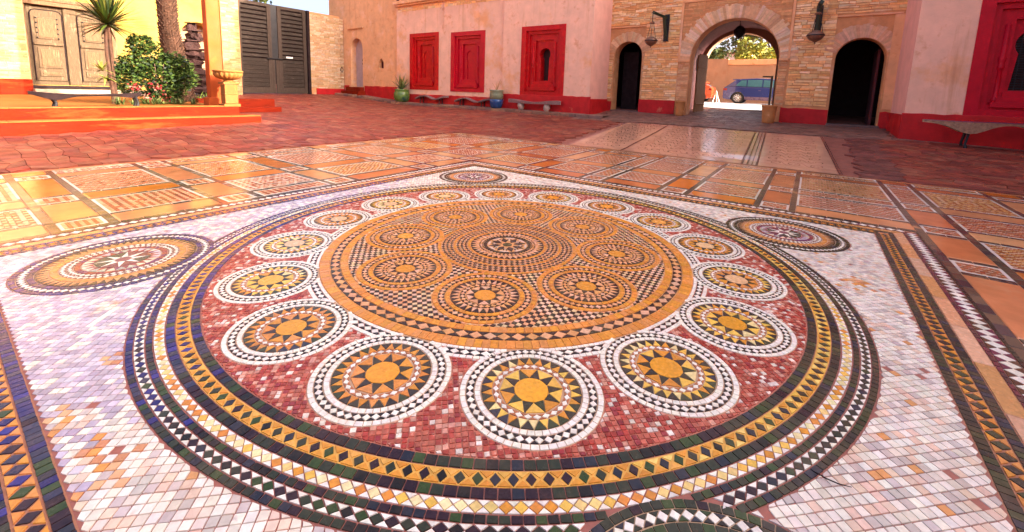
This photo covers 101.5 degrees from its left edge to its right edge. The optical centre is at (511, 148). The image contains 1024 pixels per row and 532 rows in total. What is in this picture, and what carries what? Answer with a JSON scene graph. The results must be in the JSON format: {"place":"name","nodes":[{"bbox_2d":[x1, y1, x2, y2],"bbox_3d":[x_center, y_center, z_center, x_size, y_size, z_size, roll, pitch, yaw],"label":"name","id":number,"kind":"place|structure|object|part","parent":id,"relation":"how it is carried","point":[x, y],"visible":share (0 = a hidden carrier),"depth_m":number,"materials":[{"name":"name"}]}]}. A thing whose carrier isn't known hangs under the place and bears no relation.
{"place":"outdoors","nodes":[
{"label":"outdoors","id":0,"kind":"place"},
{"bbox_2d":[23,91,897,176],"bbox_3d":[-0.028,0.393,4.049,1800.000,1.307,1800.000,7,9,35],"label":"ground","id":1,"kind":"structure","parent":0,"point":[838,150],"depth_m":12.35,"materials":[{"name":"stone"}]},
{"bbox_2d":[0,0,242,94],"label":"building","id":2,"kind":"structure","parent":1,"relation":"on","point":[15,74],"depth_m":19.69,"materials":[{"name":"yellow paint"}]},
{"bbox_2d":[22,0,118,88],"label":"carved door","id":3,"kind":"structure","parent":2,"relation":"attached to","point":[58,55],"depth_m":18.01,"materials":[{"name":"brown wood"}]},
{"bbox_2d":[28,8,68,80],"bbox_3d":[-19.595,-4.360,17.700,0.151,2.939,0.960,7,9,35],"label":"door leaf","id":4,"kind":"structure","parent":3,"relation":"in","point":[46,27],"depth_m":17.67,"materials":[{"name":"brown wood"}]},
{"bbox_2d":[76,14,109,81],"bbox_3d":[-18.795,-4.487,18.817,0.151,2.939,0.960,7,9,35],"label":"door leaf","id":5,"kind":"structure","parent":3,"relation":"in","point":[91,48],"depth_m":18.71,"materials":[{"name":"brown wood"}]},
{"bbox_2d":[238,0,311,93],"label":"slatted gate","id":6,"kind":"structure","parent":2,"relation":"attached to","point":[272,37],"depth_m":25.49,"materials":[{"name":"grey wood"}]},
{"bbox_2d":[0,94,260,136],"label":"raised platform","id":7,"kind":"structure","parent":1,"relation":"on","point":[23,115],"depth_m":11.01,"materials":[{"name":"orange paint"}]},
{"bbox_2d":[27,91,141,106],"bbox_3d":[-11.063,-1.285,10.948,0.431,0.413,2.100,7,9,35],"label":"plank bench","id":8,"kind":"object","parent":7,"relation":"on","point":[53,97],"visible":0.94,"depth_m":10.53,"materials":[{"name":"grey wood"}]},
{"bbox_2d":[33,89,153,96],"bbox_3d":[-18.202,-2.544,19.144,0.850,0.280,4.900,7,9,35],"label":"door plinth","id":9,"kind":"structure","parent":7,"relation":"on","point":[80,91],"depth_m":17.90,"materials":[{"name":"white stone"}]},
{"bbox_2d":[54,0,149,103],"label":"yucca","id":10,"kind":"object","parent":7,"relation":"on","point":[104,12],"visible":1,"depth_m":12.44,"materials":[{"name":"green plant"}]},
{"bbox_2d":[106,33,200,103],"bbox_3d":[-11.606,-2.548,13.603,1.510,2.320,2.402,7,9,35],"label":"flowering shrub","id":11,"kind":"object","parent":7,"relation":"on","point":[168,68],"visible":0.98,"depth_m":13.37,"materials":[{"name":"green plant"}]},
{"bbox_2d":[111,94,201,104],"bbox_3d":[-11.198,-1.555,13.228,1.028,0.353,2.427,7,9,35],"label":"planting","id":12,"kind":"object","parent":7,"relation":"on","point":[146,102],"visible":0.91,"depth_m":13.19,"materials":[{"name":"green plant"}]},
{"bbox_2d":[155,0,196,101],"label":"palm tree","id":13,"kind":"object","parent":7,"relation":"on","point":[168,27],"visible":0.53,"depth_m":15.03,"materials":[{"name":"brown plant"}]},
{"bbox_2d":[182,22,206,97],"bbox_3d":[-13.893,-3.754,18.409,1.598,3.624,1.886,-1,8,-20],"label":"rock fountain","id":14,"kind":"object","parent":7,"relation":"on","point":[194,53],"visible":0.56,"depth_m":18.30,"materials":[{"name":"stone"}]},
{"bbox_2d":[201,0,222,104],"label":"orange column","id":15,"kind":"structure","parent":7,"relation":"on","point":[211,33],"depth_m":13.34,"materials":[{"name":"orange paint"}]},
{"bbox_2d":[212,70,242,106],"bbox_3d":[-8.880,-1.882,13.109,0.820,1.125,0.820,7,9,35],"label":"stone urn","id":16,"kind":"object","parent":7,"relation":"on","point":[229,94],"visible":0.98,"depth_m":12.97,"materials":[{"name":"beige stone"}]},
{"bbox_2d":[250,0,272,4],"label":"garden tree","id":17,"kind":"object","parent":1,"relation":"on","point":[264,1],"visible":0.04,"depth_m":28.21,"materials":[{"name":"green plant"}]},
{"bbox_2d":[309,11,343,94],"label":"brick gate pier","id":18,"kind":"structure","parent":1,"relation":"on","point":[326,41],"depth_m":28.26,"materials":[{"name":"brick"}]},
{"bbox_2d":[329,0,396,99],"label":"corner tower","id":19,"kind":"structure","parent":1,"relation":"on","point":[369,45],"depth_m":27.68,"materials":[{"name":"orange paint"}]},
{"bbox_2d":[356,40,362,86],"bbox_3d":[-10.327,-5.931,28.913,1.500,3.450,0.129,7,9,35],"label":"door","id":20,"kind":"structure","parent":19,"relation":"in","point":[359,50],"depth_m":29.10,"materials":[{"name":"beige wood"}]},
{"bbox_2d":[335,93,602,118],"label":"kerb","id":21,"kind":"structure","parent":1,"relation":"on","point":[496,109],"depth_m":21.45,"materials":[{"name":"stone"}]},
{"bbox_2d":[415,95,448,103],"bbox_3d":[-4.691,-2.854,24.291,2.700,0.509,0.370,7,9,35],"label":"wavy bench","id":22,"kind":"object","parent":21,"relation":"on","point":[430,97],"visible":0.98,"depth_m":24.21,"materials":[{"name":"brown wood"}]},
{"bbox_2d":[393,0,612,113],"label":"palace wing","id":23,"kind":"structure","parent":1,"relation":"on","point":[533,50],"depth_m":21.01,"materials":[{"name":"pink paint"}]},
{"bbox_2d":[410,32,438,89],"bbox_3d":[-5.112,-5.145,24.778,2.440,3.290,0.340,7,9,35],"label":"window","id":24,"kind":"structure","parent":23,"relation":"in","point":[424,47],"depth_m":24.90,"materials":[{"name":"red paint"}]},
{"bbox_2d":[450,30,484,92],"bbox_3d":[-2.346,-4.725,22.844,2.440,3.240,0.340,7,9,35],"label":"window","id":25,"kind":"structure","parent":23,"relation":"in","point":[467,71],"depth_m":22.96,"materials":[{"name":"paint"}]},
{"bbox_2d":[520,24,565,95],"bbox_3d":[1.602,-4.204,20.155,2.430,3.290,0.630,7,9,35],"label":"window","id":26,"kind":"structure","parent":23,"relation":"in","point":[543,46],"depth_m":20.14,"materials":[{"name":"red paint"}]},
{"bbox_2d":[569,122,842,174],"bbox_3d":[5.698,-0.254,12.641,6.617,0.437,5.230,7,9,35],"label":"marble carpet","id":27,"kind":"object","parent":1,"relation":"on","point":[799,152],"visible":1,"depth_m":12.01,"materials":[{"name":"beige stone"}]},
{"bbox_2d":[708,47,728,58],"bbox_3d":[16.222,-7.643,36.045,4.416,7.042,5.212,7,9,35],"label":"street tree","id":28,"kind":"object","parent":1,"relation":"on","point":[717,53],"visible":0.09,"depth_m":34.92,"materials":[{"name":"green plant"}]},
{"bbox_2d":[723,52,752,59],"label":"white house","id":29,"kind":"structure","parent":1,"relation":"on","point":[732,58],"depth_m":42.52,"materials":[{"name":"paint"}]},
{"bbox_2d":[718,35,762,58],"bbox_3d":[21.520,-9.383,39.263,4.598,9.953,6.212,7,9,35],"label":"street tree","id":30,"kind":"object","parent":1,"relation":"on","point":[734,42],"visible":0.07,"depth_m":39.41,"materials":[{"name":"green plant"}]},
{"bbox_2d":[705,59,776,103],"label":"street wall","id":31,"kind":"structure","parent":1,"relation":"on","point":[721,74],"depth_m":30.99,"materials":[{"name":"paint"}]},
{"bbox_2d":[733,36,775,59],"bbox_3d":[18.895,-6.232,32.972,3.785,5.262,2.802,1,8,-9],"label":"street tree","id":32,"kind":"object","parent":1,"relation":"on","point":[755,50],"visible":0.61,"depth_m":32.25,"materials":[{"name":"green plant"}]},
{"bbox_2d":[607,0,907,128],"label":"gatehouse","id":33,"kind":"object","parent":1,"relation":"on","point":[847,65],"visible":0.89,"depth_m":17.66,"materials":[{"name":"beige stone"}]},
{"bbox_2d":[621,52,639,109],"bbox_3d":[5.855,-3.310,20.724,0.750,2.880,0.100,7,9,35],"label":"door","id":34,"kind":"structure","parent":33,"relation":"in","point":[629,83],"depth_m":20.67,"materials":[{"name":"brown wood"}]},
{"bbox_2d":[645,10,669,47],"bbox_3d":[6.269,-5.146,18.186,1.184,1.551,0.550,-4,10,-38],"label":"hanging lantern","id":35,"kind":"object","parent":33,"relation":"attached to","point":[650,41],"visible":1,"depth_m":18.08,"materials":[{"name":"brown metal"}]},
{"bbox_2d":[693,54,707,111],"bbox_3d":[8.982,-3.079,19.855,0.933,2.700,0.126,-5,10,-41],"label":"passage door","id":36,"kind":"structure","parent":33,"relation":"attached to","point":[700,81],"depth_m":19.79,"materials":[{"name":"brown wood"}]},
{"bbox_2d":[733,21,745,38],"bbox_3d":[10.276,-5.366,18.868,0.500,0.820,0.500,7,9,35],"label":"passage lantern","id":37,"kind":"object","parent":33,"relation":"hanging from","point":[739,31],"visible":0.98,"depth_m":18.74,"materials":[{"name":"black metal"}]},
{"bbox_2d":[806,0,824,43],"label":"hanging lantern","id":38,"kind":"object","parent":33,"relation":"attached to","point":[816,34],"visible":1,"depth_m":14.68,"materials":[{"name":"brown metal"}]},
{"bbox_2d":[864,49,880,124],"bbox_3d":[13.383,-2.233,15.528,0.070,2.720,1.180,7,9,35],"label":"door","id":39,"kind":"structure","parent":33,"relation":"in","point":[877,54],"depth_m":15.21,"materials":[{"name":"brown paint"}]},
{"bbox_2d":[749,35,773,54],"bbox_3d":[22.742,-8.020,35.257,5.776,8.417,5.795,7,9,35],"label":"street tree","id":40,"kind":"object","parent":1,"relation":"on","point":[752,38],"visible":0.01,"depth_m":36.11,"materials":[{"name":"green plant"}]},
{"bbox_2d":[886,0,1023,149],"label":"wing","id":41,"kind":"structure","parent":1,"relation":"on","point":[961,60],"depth_m":11.52,"materials":[{"name":"pink paint"}]},
{"bbox_2d":[962,0,1023,117],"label":"window","id":42,"kind":"structure","parent":41,"relation":"in","point":[995,87],"depth_m":11.20,"materials":[{"name":"paint"}]},
{"bbox_2d":[359,95,607,115],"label":"pavement","id":43,"kind":"structure","parent":0,"point":[476,106],"depth_m":22.80,"materials":[{"name":"stone"}]},
{"bbox_2d":[393,75,409,101],"bbox_3d":[-6.699,-3.757,25.362,1.454,1.837,1.548,7,9,35],"label":"green pot","id":44,"kind":"object","parent":43,"relation":"on","point":[401,94],"visible":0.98,"depth_m":25.13,"materials":[{"name":"ceramic"}]},
{"bbox_2d":[454,97,489,106],"bbox_3d":[-2.127,-2.513,22.493,2.600,0.471,0.370,7,9,35],"label":"wavy bench","id":45,"kind":"object","parent":43,"relation":"on","point":[474,101],"visible":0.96,"depth_m":22.43,"materials":[{"name":"brown wood"}]},
{"bbox_2d":[490,81,502,107],"bbox_3d":[-0.788,-2.786,21.219,0.700,1.450,0.700,7,9,35],"label":"blue pot","id":46,"kind":"object","parent":43,"relation":"on","point":[496,98],"visible":0.99,"depth_m":20.98,"materials":[{"name":"ceramic"}]},
{"bbox_2d":[508,99,560,111],"bbox_3d":[1.027,-2.068,20.067,2.950,0.552,0.372,7,9,35],"label":"log bench","id":47,"kind":"object","parent":43,"relation":"on","point":[546,107],"visible":0.98,"depth_m":19.77,"materials":[{"name":"grey wood"}]},
{"bbox_2d":[249,0,770,70],"label":"sky","id":48,"kind":"structure","parent":0,"point":[317,6],"materials":[{"name":"white"}]},
{"bbox_2d":[0,133,1023,531],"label":"mosaic floor","id":49,"kind":"structure","parent":0,"point":[456,333],"depth_m":2.48,"materials":[{"name":"tile"}]},
{"bbox_2d":[814,471,850,486],"bbox_3d":[1.272,1.315,1.658,0.121,0.009,0.021,7,9,33],"label":"twig","id":50,"kind":"object","parent":49,"relation":"on","point":[831,480],"visible":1,"depth_m":1.65,"materials":[{"name":"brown wood"}]},
{"bbox_2d":[0,94,1023,195],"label":"courtyard paving","id":51,"kind":"structure","parent":0,"point":[299,120],"depth_m":11.43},
{"bbox_2d":[194,98,281,111],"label":"planter wall","id":52,"kind":"structure","parent":51,"relation":"on","point":[257,105],"depth_m":16.82,"materials":[{"name":"orange paint"}]},
{"bbox_2d":[675,101,685,115],"bbox_3d":[7.248,-1.738,18.052,0.424,0.640,0.424,7,9,35],"label":"terracotta pot","id":53,"kind":"object","parent":51,"relation":"on","point":[679,107],"visible":1,"depth_m":17.91,"materials":[{"name":"ceramic"}]},
{"bbox_2d":[762,105,777,122],"bbox_3d":[9.775,-1.313,15.919,0.530,0.680,0.530,7,9,35],"label":"terracotta pot","id":54,"kind":"object","parent":51,"relation":"on","point":[768,113],"visible":0.99,"depth_m":15.75,"materials":[{"name":"ceramic"}]},
{"bbox_2d":[922,119,1023,147],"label":"live edge bench","id":55,"kind":"object","parent":51,"relation":"on","point":[966,128],"visible":0.98,"depth_m":10.88,"materials":[{"name":"brown wood"}]},
{"bbox_2d":[704,102,771,110],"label":"street","id":56,"kind":"structure","parent":0,"point":[743,106],"depth_m":23.31,"materials":[{"name":"white concrete"}]},
{"bbox_2d":[704,82,715,101],"bbox_3d":[12.785,-4.249,30.910,3.900,1.450,1.800,7,9,35],"label":"parked car","id":57,"kind":"object","parent":56,"relation":"on","point":[710,90],"visible":0.16,"depth_m":29.38,"materials":[{"name":"orange paint"}]},
{"bbox_2d":[712,91,719,103],"bbox_3d":[12.136,-3.041,24.779,0.442,0.763,0.340,7,9,35],"label":"folding sign","id":58,"kind":"object","parent":56,"relation":"on","point":[716,95],"visible":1,"depth_m":24.67,"materials":[{"name":"white paint"}]},
{"bbox_2d":[722,78,773,102],"bbox_3d":[15.929,-3.590,26.354,4.500,1.600,1.950,7,9,35],"label":"parked car","id":59,"kind":"object","parent":56,"relation":"on","point":[754,89],"visible":0.52,"depth_m":26.14,"materials":[{"name":"blue paint"}]},
{"bbox_3d":[14.938,-4.198,27.057,0.608,0.390,1.640,7,9,35],"label":"window","id":60,"kind":"part","parent":59,"relation":"part of","materials":[{"name":"teal glass"}]},
{"bbox_3d":[15.561,-4.118,26.620,0.788,0.430,1.640,7,9,35],"label":"window","id":61,"kind":"part","parent":59,"relation":"part of","materials":[{"name":"teal glass"}]},
{"bbox_3d":[16.302,-4.013,26.101,0.900,0.450,1.640,7,9,35],"label":"window","id":62,"kind":"part","parent":59,"relation":"part of","materials":[{"name":"teal glass"}]},
{"bbox_2d":[763,76,773,104],"bbox_3d":[13.164,-2.897,21.650,0.480,1.717,0.100,7,9,35],"label":"barrier post","id":63,"kind":"object","parent":56,"relation":"on","point":[770,92],"visible":0.82,"depth_m":21.49,"materials":[{"name":"black metal"}]}
]}

